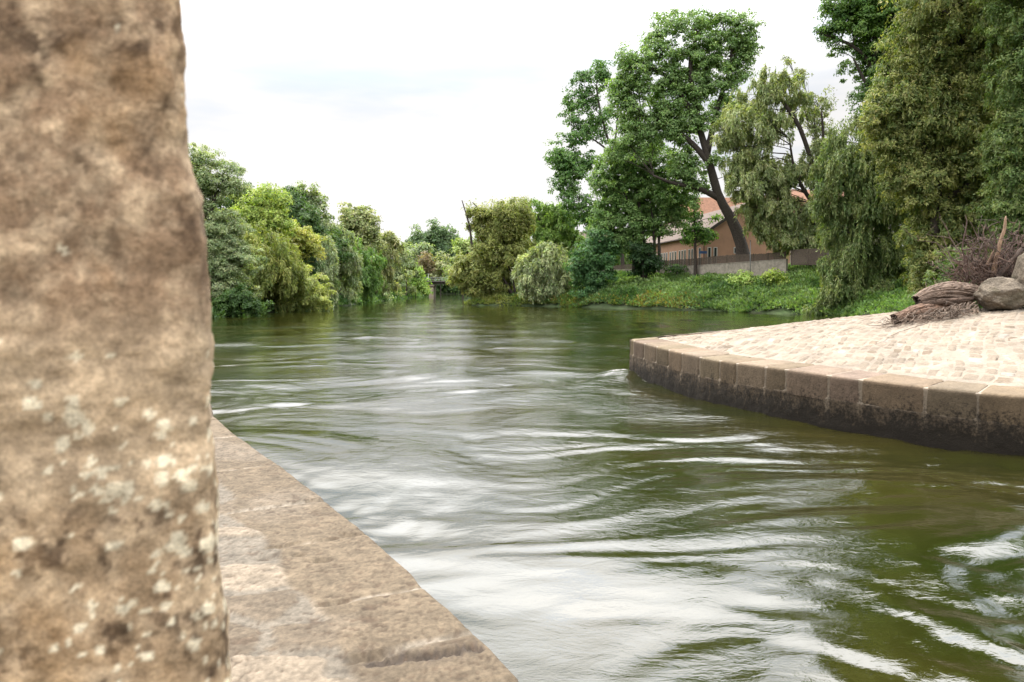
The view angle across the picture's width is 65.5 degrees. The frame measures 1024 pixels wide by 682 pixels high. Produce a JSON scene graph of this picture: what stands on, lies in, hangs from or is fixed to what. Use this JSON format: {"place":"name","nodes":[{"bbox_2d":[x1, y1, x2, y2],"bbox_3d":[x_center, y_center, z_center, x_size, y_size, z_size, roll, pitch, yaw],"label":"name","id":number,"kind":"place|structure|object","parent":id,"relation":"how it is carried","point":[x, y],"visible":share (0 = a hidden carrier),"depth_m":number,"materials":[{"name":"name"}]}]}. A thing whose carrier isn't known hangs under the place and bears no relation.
{"place":"outdoors","nodes":[
{"label":"outdoors","id":0,"kind":"place"},
{"bbox_2d":[209,403,517,681],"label":"stone ledge","id":1,"kind":"object","parent":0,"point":[316,588],"visible":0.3,"depth_m":3.71,"materials":[{"name":"beige stone"}]},
{"bbox_2d":[0,0,230,681],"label":"stone pier","id":2,"kind":"structure","parent":1,"relation":"on","point":[110,569],"depth_m":0.55,"materials":[{"name":"brown stone"}]},
{"bbox_2d":[180,0,919,254],"label":"sky","id":3,"kind":"structure","parent":0,"point":[411,111],"materials":[{"name":"white"}]},
{"bbox_2d":[211,287,905,317],"bbox_3d":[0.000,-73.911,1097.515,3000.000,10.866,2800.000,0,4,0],"label":"ground","id":4,"kind":"structure","parent":0,"point":[780,310],"depth_m":100.79,"materials":[{"name":"soil"}]},
{"bbox_2d":[188,142,268,305],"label":"willow tree","id":5,"kind":"object","parent":4,"relation":"on","point":[225,249],"visible":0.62,"depth_m":75.84,"materials":[{"name":"green plant"}]},
{"bbox_2d":[211,282,273,316],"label":"bush","id":6,"kind":"object","parent":4,"relation":"on","point":[232,302],"visible":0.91,"depth_m":74.88,"materials":[{"name":"green plant"}]},
{"bbox_2d":[214,181,276,216],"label":"broadleaf tree","id":7,"kind":"object","parent":4,"relation":"on","point":[230,203],"visible":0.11,"depth_m":112.63,"materials":[{"name":"green plant"}]},
{"bbox_2d":[215,181,300,248],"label":"broadleaf tree","id":8,"kind":"object","parent":4,"relation":"on","point":[270,213],"visible":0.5,"depth_m":95.54,"materials":[{"name":"green plant"}]},
{"bbox_2d":[230,221,310,312],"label":"willow tree","id":9,"kind":"object","parent":4,"relation":"on","point":[281,276],"visible":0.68,"depth_m":87.16,"materials":[{"name":"green plant"}]},
{"bbox_2d":[266,216,326,262],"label":"broadleaf tree","id":10,"kind":"object","parent":4,"relation":"on","point":[303,239],"visible":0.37,"depth_m":101.54,"materials":[{"name":"green plant"}]},
{"bbox_2d":[265,257,337,311],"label":"bush","id":11,"kind":"object","parent":4,"relation":"on","point":[317,295],"visible":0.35,"depth_m":91.84,"materials":[{"name":"green plant"}]},
{"bbox_2d":[271,185,352,262],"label":"broadleaf tree","id":12,"kind":"object","parent":4,"relation":"on","point":[306,217],"visible":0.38,"depth_m":118.74,"materials":[{"name":"green plant"}]},
{"bbox_2d":[289,180,334,227],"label":"willow tree","id":13,"kind":"object","parent":4,"relation":"on","point":[318,201],"visible":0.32,"depth_m":126.28,"materials":[{"name":"green plant"}]},
{"bbox_2d":[299,249,325,280],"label":"broadleaf tree","id":14,"kind":"object","parent":4,"relation":"on","point":[312,263],"visible":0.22,"depth_m":103.11,"materials":[{"name":"green plant"}]},
{"bbox_2d":[210,289,426,317],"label":"shore undergrowth","id":15,"kind":"object","parent":4,"relation":"on","point":[344,300],"visible":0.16,"depth_m":123.71,"materials":[{"name":"green plant"}]},
{"bbox_2d":[207,222,431,286],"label":"background woods","id":16,"kind":"object","parent":4,"relation":"on","point":[425,277],"depth_m":309.69,"materials":[{"name":"green plant"}]},
{"bbox_2d":[303,231,341,306],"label":"willow tree","id":17,"kind":"object","parent":4,"relation":"on","point":[331,265],"visible":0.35,"depth_m":111.39,"materials":[{"name":"green plant"}]},
{"bbox_2d":[321,219,363,304],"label":"willow tree","id":18,"kind":"object","parent":4,"relation":"on","point":[352,270],"visible":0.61,"depth_m":125.53,"materials":[{"name":"green plant"}]},
{"bbox_2d":[337,201,389,252],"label":"willow tree","id":19,"kind":"object","parent":4,"relation":"on","point":[363,226],"visible":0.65,"depth_m":148.30,"materials":[{"name":"green plant"}]},
{"bbox_2d":[338,236,388,301],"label":"willow tree","id":20,"kind":"object","parent":4,"relation":"on","point":[370,284],"visible":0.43,"depth_m":139.62,"materials":[{"name":"green plant"}]},
{"bbox_2d":[371,230,404,296],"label":"willow tree","id":21,"kind":"object","parent":4,"relation":"on","point":[389,253],"visible":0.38,"depth_m":164.66,"materials":[{"name":"green plant"}]},
{"bbox_2d":[383,291,396,300],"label":"bush","id":22,"kind":"object","parent":4,"relation":"on","point":[386,296],"visible":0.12,"depth_m":171.05,"materials":[{"name":"green plant"}]},
{"bbox_2d":[384,236,416,296],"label":"willow tree","id":23,"kind":"object","parent":4,"relation":"on","point":[398,276],"visible":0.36,"depth_m":188.30,"materials":[{"name":"green plant"}]},
{"bbox_2d":[399,241,420,295],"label":"broadleaf tree","id":24,"kind":"object","parent":4,"relation":"on","point":[412,266],"visible":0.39,"depth_m":214.25,"materials":[{"name":"green plant"}]},
{"bbox_2d":[402,265,432,297],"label":"bush","id":25,"kind":"object","parent":4,"relation":"on","point":[423,287],"visible":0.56,"depth_m":226.44,"materials":[{"name":"green plant"}]},
{"bbox_2d":[403,241,435,276],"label":"broadleaf tree","id":26,"kind":"object","parent":4,"relation":"on","point":[418,249],"visible":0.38,"depth_m":341.67,"materials":[{"name":"green plant"}]},
{"bbox_2d":[415,250,439,276],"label":"broadleaf tree","id":27,"kind":"object","parent":4,"relation":"on","point":[426,262],"visible":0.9,"depth_m":316.96,"materials":[{"name":"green plant"}]},
{"bbox_2d":[405,218,460,278],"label":"broadleaf tree","id":28,"kind":"object","parent":4,"relation":"on","point":[437,236],"visible":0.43,"depth_m":394.11,"materials":[{"name":"green plant"}]},
{"bbox_2d":[427,247,453,280],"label":"background woods","id":29,"kind":"object","parent":4,"relation":"on","point":[432,252],"depth_m":385.76,"materials":[{"name":"green plant"}]},
{"bbox_2d":[429,251,453,294],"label":"broadleaf tree","id":30,"kind":"object","parent":4,"relation":"on","point":[440,264],"visible":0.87,"depth_m":316.51,"materials":[{"name":"green plant"}]},
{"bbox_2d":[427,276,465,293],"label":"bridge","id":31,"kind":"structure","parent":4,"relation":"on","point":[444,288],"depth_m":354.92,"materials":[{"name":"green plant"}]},
{"bbox_2d":[442,231,488,296],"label":"broadleaf tree","id":32,"kind":"object","parent":4,"relation":"on","point":[461,245],"visible":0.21,"depth_m":232.91,"materials":[{"name":"green plant"}]},
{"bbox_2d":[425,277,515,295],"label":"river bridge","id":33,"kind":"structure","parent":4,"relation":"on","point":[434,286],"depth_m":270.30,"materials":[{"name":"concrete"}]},
{"bbox_2d":[443,196,538,300],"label":"willow tree","id":34,"kind":"object","parent":4,"relation":"on","point":[500,225],"visible":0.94,"depth_m":124.22,"materials":[{"name":"green plant"}]},
{"bbox_2d":[461,284,591,306],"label":"shore undergrowth","id":35,"kind":"object","parent":4,"relation":"on","point":[513,297],"visible":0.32,"depth_m":122.84,"materials":[{"name":"green plant"}]},
{"bbox_2d":[510,240,576,304],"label":"willow tree","id":36,"kind":"object","parent":4,"relation":"on","point":[541,273],"visible":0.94,"depth_m":116.55,"materials":[{"name":"green plant"}]},
{"bbox_2d":[516,197,588,254],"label":"broadleaf tree","id":37,"kind":"object","parent":4,"relation":"on","point":[552,224],"visible":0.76,"depth_m":139.71,"materials":[{"name":"green plant"}]},
{"bbox_2d":[543,58,624,264],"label":"ash tree","id":38,"kind":"object","parent":4,"relation":"on","point":[565,166],"visible":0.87,"depth_m":133.73,"materials":[{"name":"green plant"}]},
{"bbox_2d":[514,211,664,289],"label":"background woods","id":39,"kind":"object","parent":4,"relation":"on","point":[627,260],"visible":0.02,"depth_m":157.84,"materials":[{"name":"green plant"}]},
{"bbox_2d":[562,224,621,297],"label":"broadleaf tree","id":40,"kind":"object","parent":4,"relation":"on","point":[589,266],"visible":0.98,"depth_m":110.86,"materials":[{"name":"green plant"}]},
{"bbox_2d":[568,232,619,268],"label":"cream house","id":41,"kind":"structure","parent":4,"relation":"on","point":[587,252],"depth_m":167.77,"materials":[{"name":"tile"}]},
{"bbox_2d":[584,140,700,277],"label":"broadleaf tree","id":42,"kind":"object","parent":4,"relation":"on","point":[631,194],"visible":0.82,"depth_m":112.09,"materials":[{"name":"green plant"}]},
{"bbox_2d":[623,240,667,278],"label":"ivy bush","id":43,"kind":"object","parent":4,"relation":"on","point":[646,262],"visible":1,"depth_m":111.01,"materials":[{"name":"green plant"}]},
{"bbox_2d":[661,261,690,277],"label":"bush","id":44,"kind":"object","parent":4,"relation":"on","point":[678,268],"visible":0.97,"depth_m":111.40,"materials":[{"name":"green plant"}]},
{"bbox_2d":[599,5,766,261],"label":"ash tree","id":45,"kind":"object","parent":4,"relation":"on","point":[674,121],"visible":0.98,"depth_m":104.64,"materials":[{"name":"green plant"}]},
{"bbox_2d":[599,259,787,275],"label":"retaining wall","id":46,"kind":"structure","parent":4,"relation":"on","point":[760,267],"depth_m":102.93,"materials":[{"name":"concrete"}]},
{"bbox_2d":[613,251,785,269],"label":"board fence","id":47,"kind":"object","parent":46,"relation":"on","point":[732,259],"visible":0.59,"depth_m":105.96,"materials":[{"name":"wood"}]},
{"bbox_2d":[677,198,723,275],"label":"young tree","id":48,"kind":"object","parent":4,"relation":"on","point":[700,231],"visible":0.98,"depth_m":109.18,"materials":[{"name":"green plant"}]},
{"bbox_2d":[664,197,744,225],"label":"orange roofed house","id":49,"kind":"structure","parent":4,"relation":"on","point":[709,204],"depth_m":157.04,"materials":[{"name":"tile"}]},
{"bbox_2d":[646,203,789,265],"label":"salmon hall","id":50,"kind":"structure","parent":4,"relation":"on","point":[674,248],"depth_m":115.34,"materials":[{"name":"tile"}]},
{"bbox_2d":[707,247,710,257],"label":"window","id":51,"kind":"structure","parent":50,"relation":"in","point":[709,248],"depth_m":114.46,"materials":[{"name":"grey glass"}]},
{"bbox_2d":[713,247,716,263],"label":"window","id":52,"kind":"structure","parent":50,"relation":"in","point":[715,248],"depth_m":114.57,"materials":[{"name":"grey glass"}]},
{"bbox_2d":[527,262,910,315],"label":"grassy bank","id":53,"kind":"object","parent":4,"relation":"on","point":[801,288],"visible":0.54,"depth_m":96.04,"materials":[{"name":"green plant"}]},
{"bbox_2d":[726,269,755,285],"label":"bush","id":54,"kind":"object","parent":4,"relation":"on","point":[744,278],"visible":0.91,"depth_m":95.46,"materials":[{"name":"green plant"}]},
{"bbox_2d":[749,240,750,273],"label":"metal pole","id":55,"kind":"object","parent":4,"relation":"on","point":[750,256],"visible":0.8,"depth_m":100.46,"materials":[{"name":"grey metal"}]},
{"bbox_2d":[755,268,790,285],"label":"bush","id":56,"kind":"object","parent":4,"relation":"on","point":[775,275],"visible":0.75,"depth_m":92.44,"materials":[{"name":"green plant"}]},
{"bbox_2d":[709,62,841,267],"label":"willow tree","id":57,"kind":"object","parent":4,"relation":"on","point":[766,182],"visible":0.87,"depth_m":96.10,"materials":[{"name":"green plant"}]},
{"bbox_2d":[780,55,839,159],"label":"willow tree","id":58,"kind":"object","parent":4,"relation":"on","point":[815,128],"visible":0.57,"depth_m":102.39,"materials":[{"name":"green plant"}]},
{"bbox_2d":[791,248,829,265],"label":"picket fence","id":59,"kind":"object","parent":4,"relation":"on","point":[809,257],"visible":0.28,"depth_m":94.16,"materials":[{"name":"wood"}]},
{"bbox_2d":[790,190,888,262],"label":"beige house","id":60,"kind":"structure","parent":4,"relation":"on","point":[800,194],"depth_m":128.03,"materials":[{"name":"orange tile"}]},
{"bbox_2d":[801,114,918,315],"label":"willow tree","id":61,"kind":"object","parent":4,"relation":"on","point":[860,257],"visible":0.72,"depth_m":77.30,"materials":[{"name":"green plant"}]},
{"bbox_2d":[812,0,920,225],"bbox_3d":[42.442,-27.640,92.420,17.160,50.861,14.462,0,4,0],"label":"maple tree","id":62,"kind":"object","parent":4,"relation":"on","point":[864,21],"visible":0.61,"depth_m":89.57,"materials":[{"name":"green plant"}]},
{"bbox_2d":[805,280,982,316],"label":"shore undergrowth","id":63,"kind":"object","parent":4,"relation":"on","point":[895,296],"visible":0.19,"depth_m":72.53,"materials":[{"name":"green plant"}]},
{"bbox_2d":[857,54,984,250],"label":"broadleaf tree","id":64,"kind":"object","parent":4,"relation":"on","point":[872,71],"depth_m":83.05,"materials":[{"name":"green plant"}]},
{"bbox_2d":[852,0,1019,305],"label":"willow tree","id":65,"kind":"object","parent":4,"relation":"on","point":[925,116],"visible":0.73,"depth_m":66.81,"materials":[{"name":"green plant"}]},
{"bbox_2d":[907,246,989,308],"bbox_3d":[34.702,-4.048,59.246,10.400,5.962,5.104,0,4,0],"label":"bush","id":66,"kind":"object","parent":4,"relation":"on","point":[947,264],"visible":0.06,"depth_m":59.05,"materials":[{"name":"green plant"}]},
{"bbox_2d":[964,0,1023,265],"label":"willow tree","id":67,"kind":"object","parent":4,"relation":"on","point":[1005,137],"visible":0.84,"depth_m":59.55,"materials":[{"name":"green plant"}]},
{"bbox_2d":[210,294,1023,681],"bbox_3d":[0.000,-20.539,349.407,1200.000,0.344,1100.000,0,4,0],"label":"river water","id":68,"kind":"structure","parent":0,"point":[542,494],"depth_m":10.14,"materials":[{"name":"green liquid"}]},
{"bbox_2d":[629,306,1023,455],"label":"cobbled island","id":69,"kind":"structure","parent":68,"relation":"in","point":[954,384],"depth_m":16.12,"materials":[{"name":"stone"}]},
{"bbox_2d":[869,301,978,344],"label":"loose roots","id":70,"kind":"object","parent":69,"relation":"on","point":[950,310],"visible":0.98,"depth_m":19.35,"materials":[{"name":"brown wood"}]},
{"bbox_2d":[889,301,971,322],"bbox_3d":[10.644,-0.783,20.139,3.021,0.638,0.397,-2,4,-28],"label":"driftwood log","id":71,"kind":"object","parent":69,"relation":"on","point":[923,308],"visible":0.4,"depth_m":19.68,"materials":[{"name":"brown wood"}]},
{"bbox_2d":[911,281,978,304],"bbox_3d":[11.202,-1.231,20.384,2.159,0.600,0.451,-1,4,-13],"label":"driftwood log","id":72,"kind":"object","parent":71,"relation":"on","point":[950,289],"visible":0.78,"depth_m":20.19,"materials":[{"name":"brown wood"}]},
{"bbox_2d":[919,297,976,303],"bbox_3d":[11.070,-1.009,20.075,1.716,0.232,0.220,-1,4,-11],"label":"driftwood log","id":73,"kind":"object","parent":71,"relation":"on","point":[956,300],"visible":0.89,"depth_m":19.98,"materials":[{"name":"brown wood"}]},
{"bbox_2d":[905,212,1023,308],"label":"root tangle","id":74,"kind":"object","parent":69,"relation":"on","point":[982,269],"visible":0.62,"depth_m":20.82,"materials":[{"name":"brown wood"}]},
{"bbox_2d":[973,277,1023,309],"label":"boulder","id":75,"kind":"object","parent":69,"relation":"on","point":[996,293],"visible":1,"depth_m":19.58,"materials":[{"name":"beige stone"}]},
{"bbox_2d":[1011,253,1023,284],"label":"boulder","id":76,"kind":"object","parent":69,"relation":"on","point":[1018,273],"visible":0.59,"depth_m":19.69,"materials":[{"name":"beige stone"}]}
]}

